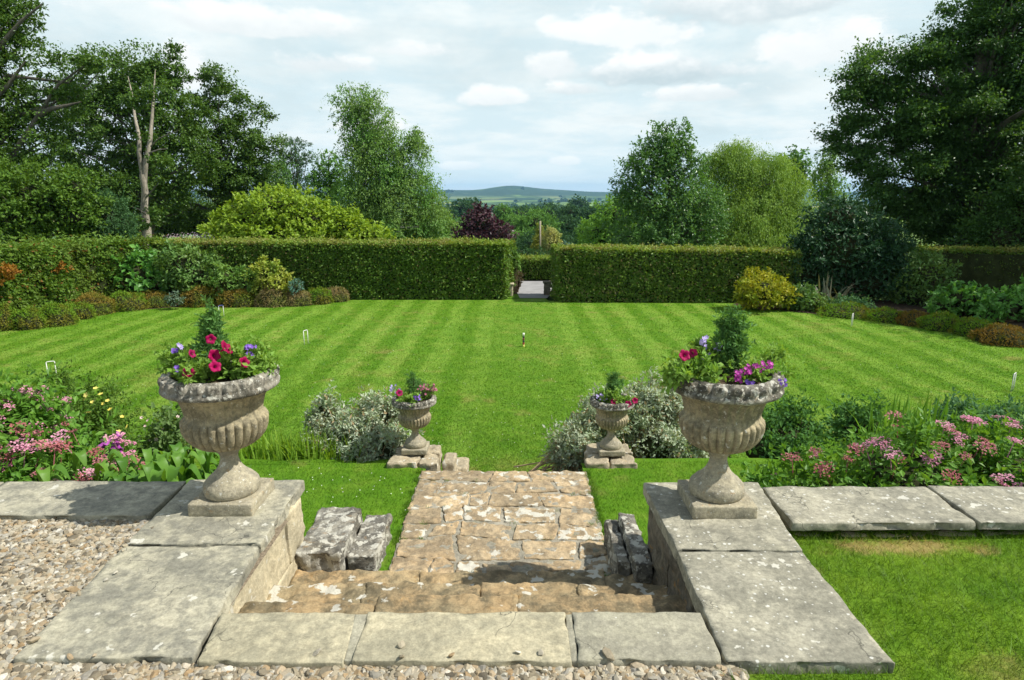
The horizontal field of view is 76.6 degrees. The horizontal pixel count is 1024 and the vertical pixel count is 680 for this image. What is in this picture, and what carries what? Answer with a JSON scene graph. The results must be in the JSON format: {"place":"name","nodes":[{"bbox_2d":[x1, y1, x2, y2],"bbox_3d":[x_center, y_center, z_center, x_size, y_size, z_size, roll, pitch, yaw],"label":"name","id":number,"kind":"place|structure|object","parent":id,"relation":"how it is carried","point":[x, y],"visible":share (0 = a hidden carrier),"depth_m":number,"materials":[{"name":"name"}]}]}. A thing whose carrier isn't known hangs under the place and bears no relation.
{"place":"outdoors","nodes":[
{"label":"outdoors","id":0,"kind":"place"},
{"bbox_2d":[87,462,425,570],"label":"grass terrace","id":1,"kind":"structure","parent":0,"point":[397,508],"depth_m":4.96,"materials":[{"name":"plant"}]},
{"bbox_2d":[0,360,155,482],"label":"pink spiraea","id":2,"kind":"object","parent":1,"relation":"on","point":[31,441],"visible":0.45,"depth_m":4.36,"materials":[{"name":"green plant"}]},
{"bbox_2d":[0,481,185,521],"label":"parapet wall","id":3,"kind":"structure","parent":1,"relation":"on","point":[76,500],"depth_m":3.45,"materials":[{"name":"stone"}]},
{"bbox_2d":[35,442,251,483],"bbox_3d":[-2.307,0.926,4.176,1.284,0.506,1.051,-4,13,-16],"label":"hosta","id":4,"kind":"object","parent":1,"relation":"on","point":[180,465],"visible":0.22,"depth_m":4.07,"materials":[{"name":"green plant"}]},
{"bbox_2d":[14,479,304,664],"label":"stone pier","id":5,"kind":"structure","parent":1,"relation":"on","point":[167,592],"depth_m":2.74,"materials":[{"name":"stone"}]},
{"bbox_2d":[157,365,279,516],"bbox_3d":[-1.469,0.504,3.347,0.568,0.730,0.573,0,13,0],"label":"garden urn","id":6,"kind":"object","parent":5,"relation":"on","point":[227,420],"visible":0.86,"depth_m":3.20,"materials":[{"name":"stone"}]},
{"bbox_2d":[153,339,195,375],"bbox_3d":[-1.625,0.104,3.275,0.286,0.242,0.277,10,16,37],"label":"trailing verbena","id":7,"kind":"object","parent":6,"relation":"in","point":[178,348],"visible":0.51,"depth_m":3.23,"materials":[{"name":"green plant"}]},
{"bbox_2d":[189,294,232,374],"bbox_3d":[-1.496,0.001,3.230,0.226,0.471,0.257,-8,15,-32],"label":"dwarf conifer","id":8,"kind":"object","parent":6,"relation":"in","point":[212,322],"visible":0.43,"depth_m":3.21,"materials":[{"name":"green plant"}]},
{"bbox_2d":[166,334,287,384],"bbox_3d":[-1.403,0.098,3.205,0.563,0.296,0.379,-5,14,-21],"label":"petunia","id":9,"kind":"object","parent":6,"relation":"in","point":[239,362],"visible":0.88,"depth_m":3.13,"materials":[{"name":"green plant"}]},
{"bbox_2d":[243,334,278,375],"bbox_3d":[-1.294,0.091,3.284,0.210,0.247,0.236,-3,13,-12],"label":"trailing lobelia","id":10,"kind":"object","parent":6,"relation":"in","point":[253,346],"visible":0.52,"depth_m":3.24,"materials":[{"name":"green plant"}]},
{"bbox_2d":[295,507,362,571],"bbox_3d":[-1.078,1.269,3.874,0.283,0.344,0.556,0,13,0],"label":"cheek stone","id":11,"kind":"object","parent":1,"relation":"on","point":[329,538],"visible":0.61,"depth_m":3.74,"materials":[{"name":"stone"}]},
{"bbox_2d":[347,513,392,570],"bbox_3d":[-0.863,1.291,3.979,0.188,0.246,0.517,0,13,0],"label":"cheek stone","id":12,"kind":"object","parent":1,"relation":"on","point":[371,543],"visible":0.73,"depth_m":3.88,"materials":[{"name":"stone"}]},
{"bbox_2d":[111,458,950,569],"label":"grass","id":13,"kind":"structure","parent":1,"relation":"on","point":[401,470],"depth_m":5.05,"materials":[{"name":"plant"}]},
{"bbox_2d":[231,520,288,604],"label":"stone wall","id":14,"kind":"structure","parent":0,"point":[278,529],"depth_m":3.06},
{"bbox_2d":[197,569,720,668],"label":"stone steps","id":15,"kind":"structure","parent":14,"relation":"on","point":[567,618],"depth_m":2.47,"materials":[{"name":"stone"}]},
{"bbox_2d":[131,458,389,463],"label":"planted bank","id":16,"kind":"structure","parent":0,"point":[268,461],"depth_m":5.47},
{"bbox_2d":[22,356,158,461],"bbox_3d":[-3.588,0.609,5.441,1.135,0.959,0.914,0,13,0],"label":"potentilla","id":17,"kind":"object","parent":16,"relation":"on","point":[98,409],"visible":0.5,"depth_m":5.41,"materials":[{"name":"green plant"}]},
{"bbox_2d":[124,401,196,458],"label":"white geranium","id":18,"kind":"object","parent":16,"relation":"on","point":[168,432],"visible":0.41,"depth_m":5.73,"materials":[{"name":"green plant"}]},
{"bbox_2d":[187,425,366,462],"bbox_3d":[-2.012,0.916,5.653,1.540,0.358,0.604,0,13,0],"label":"crocosmia","id":19,"kind":"object","parent":16,"relation":"on","point":[285,448],"visible":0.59,"depth_m":5.61,"materials":[{"name":"plant"}]},
{"bbox_2d":[300,378,424,463],"bbox_3d":[-1.381,0.760,5.844,1.254,0.780,0.897,8,15,32],"label":"silver shrub","id":20,"kind":"object","parent":16,"relation":"on","point":[374,419],"visible":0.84,"depth_m":5.73,"materials":[{"name":"green plant"}]},
{"bbox_2d":[266,136,318,193],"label":"tree","id":21,"kind":"object","parent":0,"point":[297,178],"visible":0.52,"depth_m":55.78,"materials":[{"name":"green plant"}]},
{"bbox_2d":[0,517,749,679],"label":"gravel","id":22,"kind":"structure","parent":0,"point":[50,569],"depth_m":2.31,"materials":[{"name":"gravel"}]},
{"bbox_2d":[0,186,999,300],"bbox_3d":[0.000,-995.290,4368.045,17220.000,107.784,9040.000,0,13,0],"label":"ground","id":23,"kind":"structure","parent":0,"point":[504,195],"depth_m":4307.41,"materials":[{"name":"plant"}]},
{"bbox_2d":[0,0,116,183],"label":"beech tree","id":24,"kind":"object","parent":23,"relation":"on","point":[32,113],"visible":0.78,"depth_m":25.24,"materials":[{"name":"green plant"}]},
{"bbox_2d":[0,154,117,244],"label":"broadleaf tree","id":25,"kind":"object","parent":23,"relation":"on","point":[34,206],"visible":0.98,"depth_m":21.99,"materials":[{"name":"green plant"}]},
{"bbox_2d":[54,186,143,247],"bbox_3d":[-15.140,-3.993,23.641,3.268,3.210,2.166,0,13,0],"label":"yew tree","id":26,"kind":"object","parent":23,"relation":"on","point":[115,218],"visible":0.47,"depth_m":23.37,"materials":[{"name":"green plant"}]},
{"bbox_2d":[42,38,232,247],"bbox_3d":[-21.797,-11.219,38.904,12.706,13.143,7.944,9,16,35],"label":"tall tree","id":27,"kind":"object","parent":23,"relation":"on","point":[145,172],"visible":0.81,"depth_m":38.31,"materials":[{"name":"green plant"}]},
{"bbox_2d":[129,193,231,237],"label":"understorey tree","id":28,"kind":"object","parent":23,"relation":"on","point":[165,230],"visible":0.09,"depth_m":47.34,"materials":[{"name":"green plant"}]},
{"bbox_2d":[164,59,298,234],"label":"oak tree","id":29,"kind":"object","parent":23,"relation":"on","point":[240,177],"visible":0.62,"depth_m":42.69,"materials":[{"name":"green plant"}]},
{"bbox_2d":[196,182,396,239],"bbox_3d":[-7.910,-4.090,23.796,6.653,3.353,4.412,-7,14,-27],"label":"golden maple","id":30,"kind":"object","parent":23,"relation":"on","point":[282,215],"visible":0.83,"depth_m":22.98,"materials":[{"name":"green plant"}]},
{"bbox_2d":[303,149,354,209],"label":"broadleaf tree","id":31,"kind":"object","parent":23,"relation":"on","point":[326,175],"visible":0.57,"depth_m":48.06,"materials":[{"name":"green plant"}]},
{"bbox_2d":[147,232,516,299],"bbox_3d":[-4.902,-2.088,18.262,10.171,1.850,1.564,0,13,0],"label":"hedge","id":32,"kind":"object","parent":23,"relation":"on","point":[462,268],"visible":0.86,"depth_m":17.66,"materials":[{"name":"green plant"}]},
{"bbox_2d":[320,79,461,239],"bbox_3d":[-6.962,-9.533,36.931,8.285,9.936,5.615,0,13,0],"label":"birch tree","id":33,"kind":"object","parent":23,"relation":"on","point":[383,198],"visible":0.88,"depth_m":36.14,"materials":[{"name":"green plant"}]},
{"bbox_2d":[387,444,441,470],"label":"pier","id":34,"kind":"structure","parent":23,"relation":"on","point":[431,460],"depth_m":5.35,"materials":[{"name":"stone"}]},
{"bbox_2d":[391,392,436,454],"bbox_3d":[-0.814,0.703,5.445,0.372,0.478,0.376,-11,17,-39],"label":"garden urn","id":35,"kind":"object","parent":34,"relation":"on","point":[415,417],"visible":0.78,"depth_m":5.34,"materials":[{"name":"stone"}]},
{"bbox_2d":[389,384,423,406],"bbox_3d":[-0.860,0.461,5.302,0.318,0.186,0.238,6,14,23],"label":"petunia","id":36,"kind":"object","parent":35,"relation":"in","point":[406,396],"visible":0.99,"depth_m":5.28,"materials":[{"name":"green plant"}]},
{"bbox_2d":[447,199,519,240],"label":"copper beech","id":37,"kind":"object","parent":23,"relation":"on","point":[477,222],"visible":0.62,"depth_m":60.27,"materials":[{"name":"purple plant"}]},
{"bbox_2d":[161,187,886,229],"bbox_3d":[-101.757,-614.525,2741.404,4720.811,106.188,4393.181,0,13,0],"label":"woodland","id":38,"kind":"object","parent":23,"relation":"on","point":[548,200],"visible":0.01,"depth_m":2290.84,"materials":[{"name":"green plant"}]},
{"bbox_2d":[517,252,551,279],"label":"hedge","id":39,"kind":"object","parent":23,"relation":"on","point":[533,267],"visible":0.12,"depth_m":21.83,"materials":[{"name":"green plant"}]},
{"bbox_2d":[504,203,564,234],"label":"distant tree","id":40,"kind":"object","parent":23,"relation":"on","point":[529,221],"visible":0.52,"depth_m":97.55,"materials":[{"name":"green plant"}]},
{"bbox_2d":[512,225,576,251],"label":"distant tree","id":41,"kind":"object","parent":23,"relation":"on","point":[527,241],"visible":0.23,"depth_m":82.76,"materials":[{"name":"green plant"}]},
{"bbox_2d":[537,225,562,253],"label":"variegated tree","id":42,"kind":"object","parent":23,"relation":"on","point":[550,237],"visible":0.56,"depth_m":42.34,"materials":[{"name":"yellow plant"}]},
{"bbox_2d":[550,211,582,243],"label":"distant tree","id":43,"kind":"object","parent":23,"relation":"on","point":[567,226],"visible":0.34,"depth_m":114.86,"materials":[{"name":"green plant"}]},
{"bbox_2d":[576,191,637,245],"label":"bright tree","id":44,"kind":"object","parent":23,"relation":"on","point":[596,234],"visible":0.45,"depth_m":54.51,"materials":[{"name":"green plant"}]},
{"bbox_2d":[584,443,637,468],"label":"pier","id":45,"kind":"structure","parent":23,"relation":"on","point":[593,458],"depth_m":5.35,"materials":[{"name":"stone"}]},
{"bbox_2d":[590,393,634,456],"bbox_3d":[0.830,0.710,5.416,0.372,0.478,0.376,8,15,30],"label":"garden urn","id":46,"kind":"object","parent":45,"relation":"on","point":[611,419],"visible":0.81,"depth_m":5.32,"materials":[{"name":"stone"}]},
{"bbox_2d":[598,386,637,407],"bbox_3d":[0.856,0.459,5.310,0.335,0.190,0.247,8,15,31],"label":"petunia","id":47,"kind":"object","parent":46,"relation":"in","point":[614,398],"visible":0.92,"depth_m":5.27,"materials":[{"name":"green plant"}]},
{"bbox_2d":[599,116,734,246],"bbox_3d":[8.654,-8.149,35.035,6.581,7.660,6.070,-11,17,-39],"label":"alder tree","id":48,"kind":"object","parent":23,"relation":"on","point":[652,219],"visible":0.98,"depth_m":34.41,"materials":[{"name":"green plant"}]},
{"bbox_2d":[686,134,821,253],"bbox_3d":[14.121,-8.343,38.199,9.250,7.328,6.833,0,13,0],"label":"willow tree","id":49,"kind":"object","parent":23,"relation":"on","point":[767,195],"visible":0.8,"depth_m":37.07,"materials":[{"name":"green plant"}]},
{"bbox_2d":[770,144,817,198],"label":"round tree","id":50,"kind":"object","parent":23,"relation":"on","point":[798,157],"visible":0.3,"depth_m":63.00,"materials":[{"name":"green plant"}]},
{"bbox_2d":[803,145,851,233],"bbox_3d":[19.022,-8.289,39.134,2.846,6.986,2.130,0,13,0],"label":"weeping birch","id":51,"kind":"object","parent":23,"relation":"on","point":[831,185],"visible":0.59,"depth_m":38.62,"materials":[{"name":"green plant"}]},
{"bbox_2d":[808,0,1023,253],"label":"dark beech","id":52,"kind":"object","parent":23,"relation":"on","point":[979,104],"visible":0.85,"depth_m":21.67,"materials":[{"name":"green plant"}]},
{"bbox_2d":[911,243,1023,297],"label":"hedge","id":53,"kind":"object","parent":23,"relation":"on","point":[998,267],"visible":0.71,"depth_m":18.19,"materials":[{"name":"green plant"}]},
{"bbox_2d":[936,121,1023,247],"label":"dark beech","id":54,"kind":"object","parent":23,"relation":"on","point":[1010,233],"visible":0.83,"depth_m":19.76,"materials":[{"name":"green plant"}]},
{"bbox_2d":[389,467,611,575],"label":"path","id":55,"kind":"structure","parent":0,"point":[473,530],"depth_m":4.36,"materials":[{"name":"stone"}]},
{"bbox_2d":[0,298,1023,471],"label":"lawn","id":56,"kind":"structure","parent":0,"point":[547,309],"depth_m":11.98,"materials":[{"name":"plant"}]},
{"bbox_2d":[116,305,258,311],"bbox_3d":[-11.648,-0.353,14.506,14.889,0.001,5.228,-12,18,-42],"label":"flower bed","id":57,"kind":"object","parent":56,"relation":"on","point":[182,306],"visible":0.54,"depth_m":16.74,"materials":[{"name":"soil"}]},
{"bbox_2d":[0,299,16,330],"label":"heather mound","id":58,"kind":"object","parent":57,"relation":"on","point":[4,321],"visible":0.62,"depth_m":13.83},
{"bbox_2d":[7,305,49,330],"bbox_3d":[-10.535,-0.323,14.128,0.916,0.881,0.742,0,13,0],"label":"heather mound","id":59,"kind":"object","parent":57,"relation":"on","point":[28,318],"visible":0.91,"depth_m":13.94,"materials":[{"name":"plant"}]},
{"bbox_2d":[38,301,79,326],"bbox_3d":[-10.159,-0.441,14.501,0.971,0.915,0.812,0,13,0],"label":"heather mound","id":60,"kind":"object","parent":57,"relation":"on","point":[57,314],"visible":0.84,"depth_m":14.33,"materials":[{"name":"plant"}]},
{"bbox_2d":[63,300,97,319],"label":"heather mound","id":61,"kind":"object","parent":57,"relation":"on","point":[84,312],"visible":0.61,"depth_m":15.11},
{"bbox_2d":[0,228,167,312],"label":"hedge","id":62,"kind":"object","parent":57,"relation":"on","point":[32,284],"visible":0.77,"depth_m":15.52,"materials":[{"name":"green plant"}]},
{"bbox_2d":[74,290,116,315],"bbox_3d":[-10.241,-0.748,15.807,1.194,0.962,0.981,0,13,0],"label":"heather mound","id":63,"kind":"object","parent":57,"relation":"on","point":[103,306],"visible":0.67,"depth_m":15.66,"materials":[{"name":"plant"}]},
{"bbox_2d":[105,290,153,311],"bbox_3d":[-9.782,-0.877,16.436,1.341,0.890,1.063,0,13,0],"label":"heather mound","id":64,"kind":"object","parent":57,"relation":"on","point":[129,301],"visible":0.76,"depth_m":16.16,"materials":[{"name":"plant"}]},
{"bbox_2d":[109,244,174,294],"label":"hydrangea bush","id":65,"kind":"object","parent":57,"relation":"on","point":[137,278],"visible":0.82,"depth_m":16.82,"materials":[{"name":"green plant"}]},
{"bbox_2d":[138,289,180,307],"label":"heather mound","id":66,"kind":"object","parent":57,"relation":"on","point":[156,298],"visible":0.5,"depth_m":16.63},
{"bbox_2d":[149,236,225,294],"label":"glossy bush","id":67,"kind":"object","parent":57,"relation":"on","point":[184,272],"visible":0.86,"depth_m":16.85,"materials":[{"name":"green plant"}]},
{"bbox_2d":[179,283,222,307],"bbox_3d":[-8.140,-1.008,17.014,1.320,0.975,1.042,0,13,0],"label":"heather mound","id":68,"kind":"object","parent":57,"relation":"on","point":[192,300],"visible":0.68,"depth_m":16.69,"materials":[{"name":"plant"}]},
{"bbox_2d":[203,261,260,296],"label":"glossy bush","id":69,"kind":"object","parent":57,"relation":"on","point":[228,280],"visible":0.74,"depth_m":16.77,"materials":[{"name":"green plant"}]},
{"bbox_2d":[215,288,258,307],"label":"heather mound","id":70,"kind":"object","parent":57,"relation":"on","point":[235,298],"visible":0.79,"depth_m":16.68,"materials":[{"name":"plant"}]},
{"bbox_2d":[240,254,294,296],"bbox_3d":[-6.340,-1.556,16.854,1.404,1.324,0.880,0,13,0],"label":"pieris","id":71,"kind":"object","parent":57,"relation":"on","point":[266,274],"visible":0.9,"depth_m":16.74,"materials":[{"name":"yellow plant"}]},
{"bbox_2d":[252,284,290,307],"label":"heather mound","id":72,"kind":"object","parent":57,"relation":"on","point":[273,298],"visible":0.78,"depth_m":16.68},
{"bbox_2d":[284,289,313,306],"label":"heather mound","id":73,"kind":"object","parent":57,"relation":"on","point":[301,298],"visible":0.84,"depth_m":16.79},
{"bbox_2d":[305,286,334,304],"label":"heather mound","id":74,"kind":"object","parent":57,"relation":"on","point":[320,296],"visible":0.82,"depth_m":17.07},
{"bbox_2d":[549,236,803,302],"bbox_3d":[4.362,-1.931,17.774,6.670,1.793,1.651,0,13,0],"label":"hedge","id":75,"kind":"object","parent":56,"relation":"on","point":[600,272],"visible":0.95,"depth_m":17.19,"materials":[{"name":"green plant"}]},
{"bbox_2d":[734,300,1023,332],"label":"flower bed","id":76,"kind":"object","parent":56,"relation":"on","point":[898,306],"visible":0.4,"depth_m":16.45,"materials":[{"name":"soil"}]},
{"bbox_2d":[733,265,803,310],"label":"golden shrub","id":77,"kind":"object","parent":76,"relation":"on","point":[761,295],"visible":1,"depth_m":15.93,"materials":[{"name":"yellow plant"}]},
{"bbox_2d":[783,281,833,311],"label":"bush","id":78,"kind":"object","parent":76,"relation":"on","point":[808,302],"visible":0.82,"depth_m":16.07,"materials":[{"name":"green plant"}]},
{"bbox_2d":[815,301,875,319],"bbox_3d":[8.030,-0.650,15.518,1.541,0.598,1.344,0,13,0],"label":"heather mound","id":79,"kind":"object","parent":76,"relation":"on","point":[842,311],"visible":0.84,"depth_m":15.30,"materials":[{"name":"plant"}]},
{"bbox_2d":[782,192,920,302],"bbox_3d":[8.948,-2.446,17.517,3.984,3.051,2.624,0,13,0],"label":"rhododendron","id":80,"kind":"object","parent":76,"relation":"on","point":[847,255],"visible":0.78,"depth_m":17.07,"materials":[{"name":"green plant"}]},
{"bbox_2d":[862,306,907,324],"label":"heather mound","id":81,"kind":"object","parent":76,"relation":"on","point":[886,314],"visible":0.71,"depth_m":14.78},
{"bbox_2d":[893,309,929,326],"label":"heather mound","id":82,"kind":"object","parent":76,"relation":"on","point":[908,318],"visible":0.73,"depth_m":14.39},
{"bbox_2d":[883,246,962,305],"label":"green bush","id":83,"kind":"object","parent":76,"relation":"on","point":[925,279],"visible":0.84,"depth_m":16.75,"materials":[{"name":"green plant"}]},
{"bbox_2d":[914,310,959,331],"bbox_3d":[9.294,-0.332,14.079,1.046,0.668,0.936,6,14,25],"label":"heather mound","id":84,"kind":"object","parent":76,"relation":"on","point":[937,321],"visible":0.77,"depth_m":13.89,"materials":[{"name":"plant"}]},
{"bbox_2d":[922,280,1001,317],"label":"hydrangea bush","id":85,"kind":"object","parent":76,"relation":"on","point":[955,299],"visible":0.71,"depth_m":15.40,"materials":[{"name":"green plant"}]},
{"bbox_2d":[947,315,994,337],"bbox_3d":[9.604,-0.181,13.456,0.999,0.673,0.893,0,13,0],"label":"heather mound","id":86,"kind":"object","parent":76,"relation":"on","point":[962,328],"visible":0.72,"depth_m":13.35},
{"bbox_2d":[967,275,1023,322],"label":"hydrangea bush","id":87,"kind":"object","parent":76,"relation":"on","point":[1008,306],"visible":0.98,"depth_m":14.66,"materials":[{"name":"green plant"}]},
{"bbox_2d":[967,322,1023,347],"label":"heather mound","id":88,"kind":"object","parent":76,"relation":"on","point":[1004,335],"visible":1,"depth_m":12.54,"materials":[{"name":"plant"}]},
{"bbox_2d":[2,0,1023,191],"label":"sky","id":89,"kind":"structure","parent":0,"point":[543,94],"materials":[{"name":"white"}]},
{"bbox_2d":[517,281,551,297],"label":"driveway","id":90,"kind":"structure","parent":0,"point":[531,289],"depth_m":19.41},
{"bbox_2d":[581,463,852,543],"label":"grass terrace","id":91,"kind":"structure","parent":0,"point":[635,498],"depth_m":5.06,"materials":[{"name":"plant"}]},
{"bbox_2d":[604,520,630,575],"bbox_3d":[0.620,1.304,3.856,0.096,0.276,0.493,0,13,0],"label":"cheek stone","id":92,"kind":"object","parent":91,"relation":"on","point":[618,562],"visible":0.69,"depth_m":3.78,"materials":[{"name":"stone"}]},
{"bbox_2d":[618,513,652,582],"bbox_3d":[0.712,1.292,3.785,0.121,0.341,0.578,0,13,0],"label":"cheek stone","id":93,"kind":"object","parent":91,"relation":"on","point":[636,548],"visible":0.61,"depth_m":3.64,"materials":[{"name":"stone"}]},
{"bbox_2d":[735,404,1023,487],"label":"pink spiraea","id":94,"kind":"object","parent":91,"relation":"on","point":[978,452],"visible":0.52,"depth_m":4.27,"materials":[{"name":"green plant"}]},
{"bbox_2d":[609,456,861,462],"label":"planted bank","id":95,"kind":"structure","parent":0,"point":[692,460],"depth_m":5.48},
{"bbox_2d":[514,404,605,471],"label":"silver shrub","id":96,"kind":"object","parent":95,"relation":"on","point":[567,448],"visible":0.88,"depth_m":5.79,"materials":[{"name":"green plant"}]},
{"bbox_2d":[573,364,730,458],"bbox_3d":[1.335,0.725,6.107,1.519,0.902,1.066,0,13,0],"label":"silver shrub","id":97,"kind":"object","parent":95,"relation":"on","point":[651,429],"visible":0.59,"depth_m":5.90,"materials":[{"name":"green plant"}]},
{"bbox_2d":[745,387,834,460],"bbox_3d":[2.465,0.823,5.836,0.900,0.767,0.839,-9,16,-36],"label":"leafy shrub","id":98,"kind":"object","parent":95,"relation":"on","point":[789,427],"visible":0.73,"depth_m":5.78,"materials":[{"name":"green plant"}]},
{"bbox_2d":[818,387,897,453],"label":"leafy shrub","id":99,"kind":"object","parent":95,"relation":"on","point":[844,421],"visible":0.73,"depth_m":5.85,"materials":[{"name":"green plant"}]},
{"bbox_2d":[852,386,968,449],"bbox_3d":[3.257,0.683,5.466,1.032,0.589,0.554,0,13,0],"label":"iris","id":100,"kind":"object","parent":95,"relation":"on","point":[908,405],"visible":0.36,"depth_m":5.48,"materials":[{"name":"plant"}]},
{"bbox_2d":[926,386,1023,454],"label":"leafy shrub","id":101,"kind":"object","parent":95,"relation":"on","point":[960,406],"visible":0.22,"depth_m":5.61,"materials":[{"name":"green plant"}]},
{"bbox_2d":[718,526,1023,679],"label":"terrace lawn","id":102,"kind":"structure","parent":0,"point":[935,544],"depth_m":2.72,"materials":[{"name":"plant"}]},
{"bbox_2d":[643,482,894,675],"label":"stone pier","id":103,"kind":"structure","parent":102,"relation":"on","point":[760,591],"depth_m":2.68,"materials":[{"name":"stone"}]},
{"bbox_2d":[672,363,785,518],"bbox_3d":[1.065,0.509,3.324,0.573,0.730,0.568,-4,14,-18],"label":"garden urn","id":104,"kind":"object","parent":103,"relation":"on","point":[721,421],"visible":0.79,"depth_m":3.17,"materials":[{"name":"stone"}]},
{"bbox_2d":[652,344,728,394],"bbox_3d":[0.855,0.134,3.181,0.330,0.237,0.332,-4,13,-15],"label":"petunia","id":105,"kind":"object","parent":104,"relation":"in","point":[691,363],"visible":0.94,"depth_m":3.10,"materials":[{"name":"green plant"}]},
{"bbox_2d":[687,335,727,364],"bbox_3d":[0.981,0.078,3.266,0.180,0.236,0.219,-3,13,-13],"label":"trailing verbena","id":106,"kind":"object","parent":104,"relation":"in","point":[702,342],"visible":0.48,"depth_m":3.21,"materials":[{"name":"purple plant"}]},
{"bbox_2d":[709,303,757,374],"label":"dwarf conifer","id":107,"kind":"object","parent":104,"relation":"in","point":[732,337],"visible":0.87,"depth_m":3.20,"materials":[{"name":"green plant"}]},
{"bbox_2d":[726,337,807,387],"bbox_3d":[1.236,0.119,3.179,0.496,0.240,0.253,-8,15,-32],"label":"diascia","id":108,"kind":"object","parent":104,"relation":"in","point":[750,371],"visible":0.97,"depth_m":3.16,"materials":[{"name":"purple plant"}]},
{"bbox_2d":[762,486,1023,537],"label":"parapet wall","id":109,"kind":"structure","parent":102,"relation":"on","point":[933,509],"depth_m":3.36,"materials":[{"name":"stone"}]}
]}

